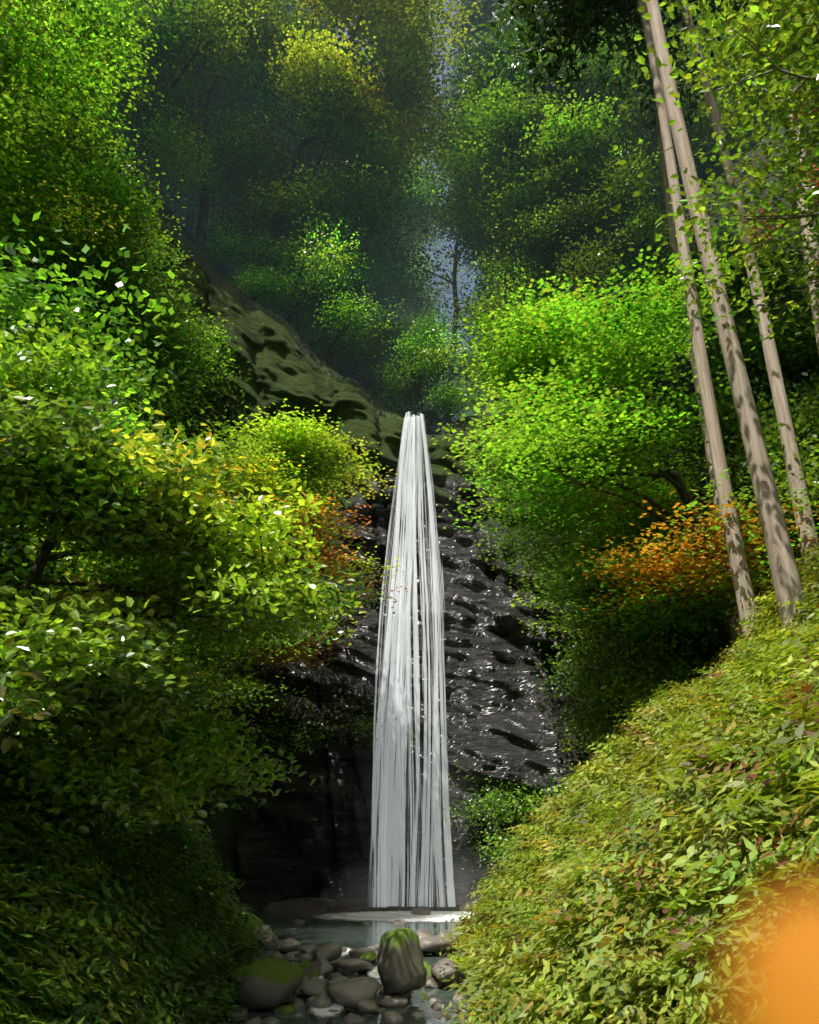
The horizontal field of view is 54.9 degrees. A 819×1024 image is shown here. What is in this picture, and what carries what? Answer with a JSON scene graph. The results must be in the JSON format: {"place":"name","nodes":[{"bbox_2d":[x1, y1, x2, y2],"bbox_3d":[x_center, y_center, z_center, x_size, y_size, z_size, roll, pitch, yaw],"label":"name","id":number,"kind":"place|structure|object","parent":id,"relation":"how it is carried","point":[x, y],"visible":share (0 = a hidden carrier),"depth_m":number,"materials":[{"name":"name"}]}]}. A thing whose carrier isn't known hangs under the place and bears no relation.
{"place":"outdoors","nodes":[
{"label":"outdoors","id":0,"kind":"place"},
{"bbox_2d":[214,940,476,1023],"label":"water stream","id":1,"kind":"structure","parent":0,"point":[418,1002],"depth_m":7.58,"materials":[{"name":"grey"}]},
{"bbox_2d":[272,1005,294,1013],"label":"stream rock","id":2,"kind":"object","parent":1,"relation":"on","point":[285,1009],"visible":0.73,"depth_m":7.44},
{"bbox_2d":[277,938,300,951],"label":"stream rock","id":3,"kind":"object","parent":1,"relation":"on","point":[289,944],"visible":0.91,"depth_m":9.92,"materials":[{"name":"stone"}]},
{"bbox_2d":[299,959,313,979],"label":"stream rock","id":4,"kind":"object","parent":1,"relation":"on","point":[305,965],"visible":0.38,"depth_m":8.45,"materials":[{"name":"stone"}]},
{"bbox_2d":[300,977,325,995],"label":"stream rock","id":5,"kind":"object","parent":1,"relation":"on","point":[313,986],"visible":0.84,"depth_m":7.95,"materials":[{"name":"stone"}]},
{"bbox_2d":[312,957,333,977],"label":"stream rock","id":6,"kind":"object","parent":1,"relation":"on","point":[322,966],"visible":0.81,"depth_m":8.70,"materials":[{"name":"stone"}]},
{"bbox_2d":[312,942,342,961],"bbox_3d":[-0.990,5.304,9.475,0.296,0.255,0.341,15,-26,-32],"label":"stream rock","id":7,"kind":"object","parent":1,"relation":"on","point":[330,951],"visible":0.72,"depth_m":9.40,"materials":[{"name":"stone"}]},
{"bbox_2d":[348,947,374,958],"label":"stream rock","id":8,"kind":"object","parent":1,"relation":"on","point":[357,953],"visible":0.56,"depth_m":9.63,"materials":[{"name":"stone"}]},
{"bbox_2d":[355,997,378,1014],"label":"stream rock","id":9,"kind":"object","parent":1,"relation":"on","point":[365,1006],"visible":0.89,"depth_m":7.36,"materials":[{"name":"stone"}]},
{"bbox_2d":[304,0,513,377],"label":"sky","id":10,"kind":"structure","parent":0,"point":[460,280],"materials":[{"name":"blue"}]},
{"bbox_2d":[0,88,818,978],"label":"terrain","id":11,"kind":"structure","parent":0,"point":[200,258],"depth_m":24.68,"materials":[{"name":"green plant"}]},
{"bbox_2d":[0,31,99,271],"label":"forest tree","id":12,"kind":"object","parent":11,"relation":"on","point":[27,129],"visible":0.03,"depth_m":20.51,"materials":[{"name":"green plant"}]},
{"bbox_2d":[0,0,159,326],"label":"tree","id":13,"kind":"object","parent":11,"relation":"on","point":[45,142],"visible":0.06,"depth_m":19.39,"materials":[{"name":"green plant"}]},
{"bbox_2d":[0,0,166,299],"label":"tree","id":14,"kind":"object","parent":11,"relation":"on","point":[72,29],"visible":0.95,"depth_m":15.73,"materials":[{"name":"green plant"}]},
{"bbox_2d":[0,123,191,427],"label":"tree","id":15,"kind":"object","parent":11,"relation":"on","point":[112,262],"visible":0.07,"depth_m":19.72,"materials":[{"name":"green plant"}]},
{"bbox_2d":[0,738,195,1023],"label":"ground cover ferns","id":16,"kind":"object","parent":11,"relation":"on","point":[63,971],"visible":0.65,"depth_m":5.10,"materials":[{"name":"green plant"}]},
{"bbox_2d":[0,211,237,643],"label":"tree","id":17,"kind":"object","parent":11,"relation":"on","point":[20,304],"visible":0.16,"depth_m":9.76,"materials":[{"name":"green plant"}]},
{"bbox_2d":[7,0,233,163],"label":"cliff top tree","id":18,"kind":"object","parent":11,"relation":"on","point":[174,29],"visible":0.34,"depth_m":25.16,"materials":[{"name":"green plant"}]},
{"bbox_2d":[0,424,245,671],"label":"shrub","id":19,"kind":"object","parent":11,"relation":"on","point":[20,553],"visible":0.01,"depth_m":10.49,"materials":[{"name":"green plant"}]},
{"bbox_2d":[0,111,255,448],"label":"tree","id":20,"kind":"object","parent":11,"relation":"on","point":[173,404],"visible":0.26,"depth_m":18.52,"materials":[{"name":"green plant"}]},
{"bbox_2d":[0,562,276,1023],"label":"bush","id":21,"kind":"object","parent":11,"relation":"on","point":[172,886],"depth_m":6.65,"materials":[{"name":"green plant"}]},
{"bbox_2d":[66,75,219,195],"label":"tree","id":22,"kind":"object","parent":11,"relation":"on","point":[175,158],"visible":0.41,"depth_m":25.65,"materials":[{"name":"green plant"}]},
{"bbox_2d":[53,274,250,565],"bbox_3d":[-8.552,-0.770,20.625,8.380,12.913,9.564,3,-25,-7],"label":"slope tree","id":23,"kind":"object","parent":11,"relation":"on","point":[197,349],"visible":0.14,"depth_m":20.96,"materials":[{"name":"green plant"}]},
{"bbox_2d":[126,651,227,740],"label":"shrub","id":24,"kind":"object","parent":11,"relation":"on","point":[187,703],"visible":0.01,"depth_m":14.09,"materials":[{"name":"green plant"}]},
{"bbox_2d":[8,0,351,226],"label":"forest tree","id":25,"kind":"object","parent":11,"relation":"on","point":[222,9],"visible":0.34,"depth_m":26.81,"materials":[{"name":"green plant"}]},
{"bbox_2d":[118,106,246,230],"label":"tree","id":26,"kind":"object","parent":11,"relation":"on","point":[181,204],"visible":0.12,"depth_m":30.91,"materials":[{"name":"green plant"}]},
{"bbox_2d":[0,306,372,833],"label":"tree","id":27,"kind":"object","parent":11,"relation":"on","point":[75,473],"visible":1,"depth_m":6.17,"materials":[{"name":"green plant"}]},
{"bbox_2d":[17,512,366,749],"bbox_3d":[-2.349,1.653,8.779,3.755,3.507,4.793,0,-22,0],"label":"bush","id":28,"kind":"object","parent":11,"relation":"on","point":[192,653],"visible":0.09,"depth_m":9.09,"materials":[{"name":"green plant"}]},
{"bbox_2d":[142,155,262,250],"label":"tree","id":29,"kind":"object","parent":11,"relation":"on","point":[194,228],"visible":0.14,"depth_m":31.88,"materials":[{"name":"green plant"}]},
{"bbox_2d":[85,0,332,251],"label":"cliff top tree","id":30,"kind":"object","parent":11,"relation":"on","point":[204,204],"visible":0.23,"depth_m":27.84,"materials":[{"name":"green plant"}]},
{"bbox_2d":[152,0,302,199],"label":"forest tree","id":31,"kind":"object","parent":11,"relation":"on","point":[160,194],"visible":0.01,"depth_m":31.85,"materials":[{"name":"green plant"}]},
{"bbox_2d":[176,7,297,238],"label":"forest tree","id":32,"kind":"object","parent":11,"relation":"on","point":[187,228],"depth_m":31.37,"materials":[{"name":"green plant"}]},
{"bbox_2d":[200,218,318,311],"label":"tree","id":33,"kind":"object","parent":11,"relation":"on","point":[270,268],"visible":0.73,"depth_m":26.97,"materials":[{"name":"green plant"}]},
{"bbox_2d":[253,925,279,950],"bbox_3d":[-1.878,5.596,10.319,0.362,0.355,0.274,0,-22,0],"label":"stream rock","id":34,"kind":"object","parent":11,"relation":"on","point":[274,942],"visible":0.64,"depth_m":10.24,"materials":[{"name":"stone"}]},
{"bbox_2d":[149,398,407,761],"bbox_3d":[-2.875,2.091,16.798,5.373,8.201,7.424,-11,-24,25],"label":"maple tree","id":35,"kind":"object","parent":11,"relation":"on","point":[293,442],"visible":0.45,"depth_m":16.80,"materials":[{"name":"green plant"}]},
{"bbox_2d":[203,671,365,766],"bbox_3d":[-3.417,5.699,20.193,5.078,3.502,4.980,-16,-23,27],"label":"bush","id":36,"kind":"object","parent":11,"relation":"on","point":[296,733],"visible":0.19,"depth_m":19.08,"materials":[{"name":"green plant"}]},
{"bbox_2d":[205,170,372,311],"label":"tree","id":37,"kind":"object","parent":11,"relation":"on","point":[245,258],"visible":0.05,"depth_m":29.65,"materials":[{"name":"green plant"}]},
{"bbox_2d":[196,87,402,321],"bbox_3d":[-4.932,-11.564,32.138,8.554,11.824,8.347,-10,-23,26],"label":"forest tree","id":38,"kind":"object","parent":11,"relation":"on","point":[265,226],"visible":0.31,"depth_m":28.99,"materials":[{"name":"green plant"}]},
{"bbox_2d":[164,3,436,335],"bbox_3d":[-4.064,-12.193,30.284,10.095,14.312,8.846,0,-23,0],"label":"cliff top tree","id":39,"kind":"object","parent":11,"relation":"on","point":[360,192],"visible":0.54,"depth_m":28.30,"materials":[{"name":"green plant"}]},
{"bbox_2d":[269,0,338,138],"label":"forest tree","id":40,"kind":"object","parent":11,"relation":"on","point":[290,7],"visible":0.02,"depth_m":48.92,"materials":[{"name":"green plant"}]},
{"bbox_2d":[259,266,356,346],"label":"shrub","id":41,"kind":"object","parent":11,"relation":"on","point":[305,306],"visible":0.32,"depth_m":28.91,"materials":[{"name":"green plant"}]},
{"bbox_2d":[249,255,394,344],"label":"tree","id":42,"kind":"object","parent":11,"relation":"on","point":[375,301],"visible":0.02,"depth_m":35.60,"materials":[{"name":"green plant"}]},
{"bbox_2d":[242,200,404,375],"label":"tree","id":43,"kind":"object","parent":11,"relation":"on","point":[325,265],"visible":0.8,"depth_m":26.48,"materials":[{"name":"green plant"}]},
{"bbox_2d":[217,944,473,1023],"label":"stream pebbles","id":44,"kind":"object","parent":11,"relation":"on","point":[392,1017],"visible":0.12,"depth_m":7.39,"materials":[{"name":"stone"}]},
{"bbox_2d":[226,957,305,1010],"bbox_3d":[-1.443,4.596,7.672,0.662,0.455,0.718,-20,-29,40],"label":"rock","id":45,"kind":"object","parent":44,"relation":"on","point":[274,982],"visible":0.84,"depth_m":7.48,"materials":[{"name":"stone"}]},
{"bbox_2d":[306,992,331,1009],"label":"rock","id":46,"kind":"object","parent":44,"relation":"on","point":[323,1000],"visible":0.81,"depth_m":7.45,"materials":[{"name":"stone"}]},
{"bbox_2d":[329,958,372,972],"bbox_3d":[-0.678,5.196,9.023,0.532,0.162,0.399,0,-22,0],"label":"flat rock","id":47,"kind":"object","parent":44,"relation":"on","point":[349,965],"visible":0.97,"depth_m":8.92,"materials":[{"name":"stone"}]},
{"bbox_2d":[326,977,379,1008],"bbox_3d":[-0.548,4.619,7.590,0.523,0.251,0.389,0,-22,0],"label":"flat rock","id":48,"kind":"object","parent":44,"relation":"on","point":[350,993],"visible":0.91,"depth_m":7.50,"materials":[{"name":"stone"}]},
{"bbox_2d":[359,951,376,962],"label":"stream rock","id":49,"kind":"object","parent":44,"relation":"on","point":[370,956],"visible":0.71,"depth_m":9.50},
{"bbox_2d":[377,996,408,1007],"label":"stream rock","id":50,"kind":"object","parent":44,"relation":"on","point":[394,1001],"visible":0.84,"depth_m":7.62,"materials":[{"name":"stone"}]},
{"bbox_2d":[377,928,426,994],"bbox_3d":[-0.130,4.561,7.976,0.501,0.650,0.493,17,-28,-36],"label":"mossy boulder","id":51,"kind":"object","parent":44,"relation":"on","point":[401,967],"visible":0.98,"depth_m":7.81,"materials":[{"name":"stone"}]},
{"bbox_2d":[419,935,455,953],"bbox_3d":[0.359,5.547,10.070,0.450,0.246,0.736,-6,-23,15],"label":"flat rock","id":52,"kind":"object","parent":44,"relation":"on","point":[430,944],"visible":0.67,"depth_m":9.86,"materials":[{"name":"stone"}]},
{"bbox_2d":[430,958,466,985],"bbox_3d":[0.398,4.939,8.441,0.411,0.257,0.393,15,-26,-32],"label":"flat rock","id":53,"kind":"object","parent":44,"relation":"on","point":[439,967],"visible":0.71,"depth_m":8.34,"materials":[{"name":"stone"}]},
{"bbox_2d":[250,910,470,939],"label":"water pool","id":54,"kind":"structure","parent":11,"relation":"on","point":[316,925],"depth_m":14.81,"materials":[{"name":"grey"}]},
{"bbox_2d":[310,911,476,1016],"bbox_3d":[0.150,6.640,12.399,4.600,0.260,11.332,0,-22,0],"label":"water foam","id":55,"kind":"object","parent":54,"relation":"on","point":[434,916],"visible":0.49,"depth_m":16.06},
{"bbox_2d":[242,0,481,298],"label":"maple tree","id":56,"kind":"object","parent":11,"relation":"on","point":[398,92],"visible":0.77,"depth_m":29.09,"materials":[{"name":"green plant"}]},
{"bbox_2d":[314,660,422,751],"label":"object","id":57,"kind":"object","parent":11,"relation":"on","point":[361,724],"visible":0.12,"depth_m":19.38,"materials":[{"name":"green plant"}]},
{"bbox_2d":[285,139,457,379],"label":"cliff top tree","id":58,"kind":"object","parent":11,"relation":"on","point":[388,289],"visible":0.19,"depth_m":34.53,"materials":[{"name":"green plant"}]},
{"bbox_2d":[310,310,447,410],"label":"shrub","id":59,"kind":"object","parent":11,"relation":"on","point":[377,339],"visible":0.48,"depth_m":30.30,"materials":[{"name":"green plant"}]},
{"bbox_2d":[331,179,433,342],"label":"forest tree","id":60,"kind":"object","parent":11,"relation":"on","point":[396,251],"visible":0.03,"depth_m":40.65,"materials":[{"name":"green plant"}]},
{"bbox_2d":[339,319,437,387],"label":"shrub","id":61,"kind":"object","parent":11,"relation":"on","point":[393,357],"visible":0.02,"depth_m":36.46,"materials":[{"name":"green plant"}]},
{"bbox_2d":[87,192,698,910],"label":"rock cliff","id":62,"kind":"structure","parent":11,"relation":"on","point":[305,838],"depth_m":19.93,"materials":[{"name":"black stone"}]},
{"bbox_2d":[368,412,455,906],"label":"waterfall","id":63,"kind":"structure","parent":62,"relation":"attached to","point":[391,838],"depth_m":18.95,"materials":[{"name":"liquid"}]},
{"bbox_2d":[333,134,475,372],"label":"forest tree","id":64,"kind":"object","parent":11,"relation":"on","point":[422,296],"visible":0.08,"depth_m":41.46,"materials":[{"name":"green plant"}]},
{"bbox_2d":[362,55,492,425],"bbox_3d":[2.245,-11.775,34.217,9.616,17.877,8.908,8,-23,-20],"label":"tree","id":65,"kind":"object","parent":11,"relation":"on","point":[454,284],"visible":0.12,"depth_m":34.33,"materials":[{"name":"green plant"}]},
{"bbox_2d":[359,301,496,433],"bbox_3d":[0.320,-4.514,26.402,4.210,3.898,6.390,5,-23,-12],"label":"bush","id":66,"kind":"object","parent":11,"relation":"on","point":[430,352],"visible":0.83,"depth_m":25.87,"materials":[{"name":"green plant"}]},
{"bbox_2d":[393,290,468,379],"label":"shrub","id":67,"kind":"object","parent":11,"relation":"on","point":[417,325],"visible":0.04,"depth_m":46.47,"materials":[{"name":"green plant"}]},
{"bbox_2d":[404,0,530,272],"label":"forest tree","id":68,"kind":"object","parent":11,"relation":"on","point":[478,32],"visible":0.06,"depth_m":38.13,"materials":[{"name":"green plant"}]},
{"bbox_2d":[446,337,494,411],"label":"shrub","id":69,"kind":"object","parent":11,"relation":"on","point":[486,397],"visible":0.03,"depth_m":42.42,"materials":[{"name":"green plant"}]},
{"bbox_2d":[421,762,535,876],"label":"bush","id":70,"kind":"object","parent":11,"relation":"on","point":[484,809],"visible":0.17,"depth_m":18.30,"materials":[{"name":"green plant"}]},
{"bbox_2d":[438,242,556,393],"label":"tree","id":71,"kind":"object","parent":11,"relation":"on","point":[469,298],"visible":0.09,"depth_m":34.04,"materials":[{"name":"green plant"}]},
{"bbox_2d":[452,254,544,396],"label":"tree","id":72,"kind":"object","parent":11,"relation":"on","point":[504,288],"visible":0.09,"depth_m":26.76,"materials":[{"name":"green plant"}]},
{"bbox_2d":[411,95,587,277],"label":"cliff top tree","id":73,"kind":"object","parent":11,"relation":"on","point":[480,242],"visible":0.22,"depth_m":31.12,"materials":[{"name":"green plant"}]},
{"bbox_2d":[448,263,586,386],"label":"tree","id":74,"kind":"object","parent":11,"relation":"on","point":[524,297],"visible":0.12,"depth_m":26.81,"materials":[{"name":"green plant"}]},
{"bbox_2d":[457,749,595,854],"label":"bush","id":75,"kind":"object","parent":11,"relation":"on","point":[530,802],"visible":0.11,"depth_m":18.33,"materials":[{"name":"green plant"}]},
{"bbox_2d":[429,29,644,271],"bbox_3d":[4.097,-11.813,29.194,6.839,11.200,9.609,0,-22,0],"label":"maple tree","id":76,"kind":"object","parent":11,"relation":"on","point":[556,166],"visible":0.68,"depth_m":27.34,"materials":[{"name":"green plant"}]},
{"bbox_2d":[455,0,638,301],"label":"forest tree","id":77,"kind":"object","parent":11,"relation":"on","point":[490,47],"visible":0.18,"depth_m":28.50,"materials":[{"name":"green plant"}]},
{"bbox_2d":[430,175,665,345],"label":"tree","id":78,"kind":"object","parent":11,"relation":"on","point":[550,237],"visible":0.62,"depth_m":26.09,"materials":[{"name":"green plant"}]},
{"bbox_2d":[534,232,653,301],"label":"tree","id":79,"kind":"object","parent":11,"relation":"on","point":[626,267],"visible":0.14,"depth_m":25.94,"materials":[{"name":"green plant"}]},
{"bbox_2d":[511,6,729,253],"bbox_3d":[8.219,-13.473,29.303,8.326,12.182,9.502,8,-26,-25],"label":"forest tree","id":80,"kind":"object","parent":11,"relation":"on","point":[632,108],"visible":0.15,"depth_m":26.97,"materials":[{"name":"green plant"}]},
{"bbox_2d":[425,534,818,1023],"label":"ground cover","id":81,"kind":"structure","parent":11,"relation":"on","point":[663,867],"depth_m":5.42,"materials":[{"name":"green plant"}]},
{"bbox_2d":[525,607,719,763],"bbox_3d":[5.384,4.091,17.094,6.610,3.914,6.538,11,-23,-30],"label":"shrub","id":82,"kind":"object","parent":11,"relation":"on","point":[585,686],"visible":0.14,"depth_m":17.22,"materials":[{"name":"green plant"}]},
{"bbox_2d":[537,123,712,294],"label":"tree","id":83,"kind":"object","parent":11,"relation":"on","point":[627,184],"visible":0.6,"depth_m":25.13,"materials":[{"name":"green plant"}]},
{"bbox_2d":[432,242,818,704],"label":"maple tree","id":84,"kind":"object","parent":11,"relation":"on","point":[554,370],"visible":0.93,"depth_m":13.16,"materials":[{"name":"green plant"}]},
{"bbox_2d":[503,443,755,712],"bbox_3d":[5.291,1.978,18.380,6.149,7.647,8.360,0,-22,0],"label":"bush","id":85,"kind":"object","parent":11,"relation":"on","point":[640,527],"visible":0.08,"depth_m":17.34,"materials":[{"name":"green plant"}]},
{"bbox_2d":[535,584,725,742],"bbox_3d":[5.128,3.242,15.263,6.358,3.870,4.174,18,-28,-37],"label":"shrub","id":86,"kind":"object","parent":11,"relation":"on","point":[620,636],"visible":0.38,"depth_m":14.51,"materials":[{"name":"green plant"}]},
{"bbox_2d":[517,0,760,646],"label":"cedar tree","id":87,"kind":"object","parent":11,"relation":"on","point":[742,584],"visible":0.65,"depth_m":12.93,"materials":[{"name":"brown plant"}]},
{"bbox_2d":[475,0,805,648],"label":"cedar tree","id":88,"kind":"object","parent":11,"relation":"on","point":[733,621],"visible":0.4,"depth_m":18.72,"materials":[{"name":"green plant"}]},
{"bbox_2d":[504,0,782,230],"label":"cliff top tree","id":89,"kind":"object","parent":11,"relation":"on","point":[698,16],"visible":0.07,"depth_m":27.51,"materials":[{"name":"green plant"}]},
{"bbox_2d":[494,0,807,631],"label":"cedar tree","id":90,"kind":"object","parent":11,"relation":"on","point":[783,567],"visible":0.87,"depth_m":9.81,"materials":[{"name":"brown plant"}]},
{"bbox_2d":[505,0,818,570],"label":"cedar tree","id":91,"kind":"object","parent":11,"relation":"on","point":[782,410],"visible":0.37,"depth_m":13.42,"materials":[{"name":"brown plant"}]},
{"bbox_2d":[540,202,818,596],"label":"forest tree","id":92,"kind":"object","parent":11,"relation":"on","point":[743,316],"visible":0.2,"depth_m":18.59,"materials":[{"name":"green plant"}]},
{"bbox_2d":[592,54,769,255],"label":"tree","id":93,"kind":"object","parent":11,"relation":"on","point":[708,145],"visible":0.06,"depth_m":27.08,"materials":[{"name":"green plant"}]},
{"bbox_2d":[588,2,776,144],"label":"forest tree","id":94,"kind":"object","parent":11,"relation":"on","point":[683,43],"visible":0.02,"depth_m":28.21,"materials":[{"name":"green plant"}]},
{"bbox_2d":[567,504,802,689],"bbox_3d":[6.126,1.988,16.285,4.204,3.898,6.361,19,-28,-38],"label":"shrub","id":95,"kind":"object","parent":11,"relation":"on","point":[713,636],"visible":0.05,"depth_m":15.78,"materials":[{"name":"green plant"}]},
{"bbox_2d":[588,18,800,242],"bbox_3d":[10.308,-13.096,28.996,6.777,6.326,10.344,12,-25,-27],"label":"tree","id":96,"kind":"object","parent":11,"relation":"on","point":[703,132],"visible":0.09,"depth_m":26.29,"materials":[{"name":"green plant"}]},
{"bbox_2d":[587,498,801,659],"bbox_3d":[7.596,2.276,18.192,6.812,4.790,6.945,4,-24,-7],"label":"shrub","id":97,"kind":"object","parent":11,"relation":"on","point":[740,520],"visible":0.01,"depth_m":17.88,"materials":[{"name":"green plant"}]},
{"bbox_2d":[646,111,743,205],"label":"tree","id":98,"kind":"object","parent":11,"relation":"on","point":[718,168],"visible":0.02,"depth_m":27.90,"materials":[{"name":"green plant"}]},
{"bbox_2d":[595,0,818,344],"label":"crape myrtle tree","id":99,"kind":"object","parent":11,"relation":"on","point":[783,36],"visible":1,"depth_m":8.84,"materials":[{"name":"green plant"}]},
{"bbox_2d":[689,2,812,152],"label":"tree","id":100,"kind":"object","parent":11,"relation":"on","point":[749,111],"visible":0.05,"depth_m":26.91,"materials":[{"name":"green plant"}]},
{"bbox_2d":[701,357,818,563],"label":"shrub","id":101,"kind":"object","parent":11,"relation":"on","point":[806,429],"visible":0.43,"depth_m":13.55,"materials":[{"name":"green plant"}]},
{"bbox_2d":[724,301,818,494],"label":"shrub","id":102,"kind":"object","parent":11,"relation":"on","point":[815,376],"visible":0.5,"depth_m":17.33,"materials":[{"name":"green plant"}]},
{"bbox_2d":[767,9,818,236],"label":"forest tree","id":103,"kind":"object","parent":11,"relation":"on","point":[815,88],"visible":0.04,"depth_m":21.89,"materials":[{"name":"green plant"}]},
{"bbox_2d":[785,0,818,355],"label":"cedar tree","id":104,"kind":"object","parent":11,"relation":"on","point":[810,273],"visible":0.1,"depth_m":11.12,"materials":[{"name":"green plant"}]},
{"bbox_2d":[734,888,818,1023],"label":"finger blur","id":105,"kind":"object","parent":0,"point":[777,974],"visible":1,"depth_m":0.05,"materials":[{"name":"orange"}]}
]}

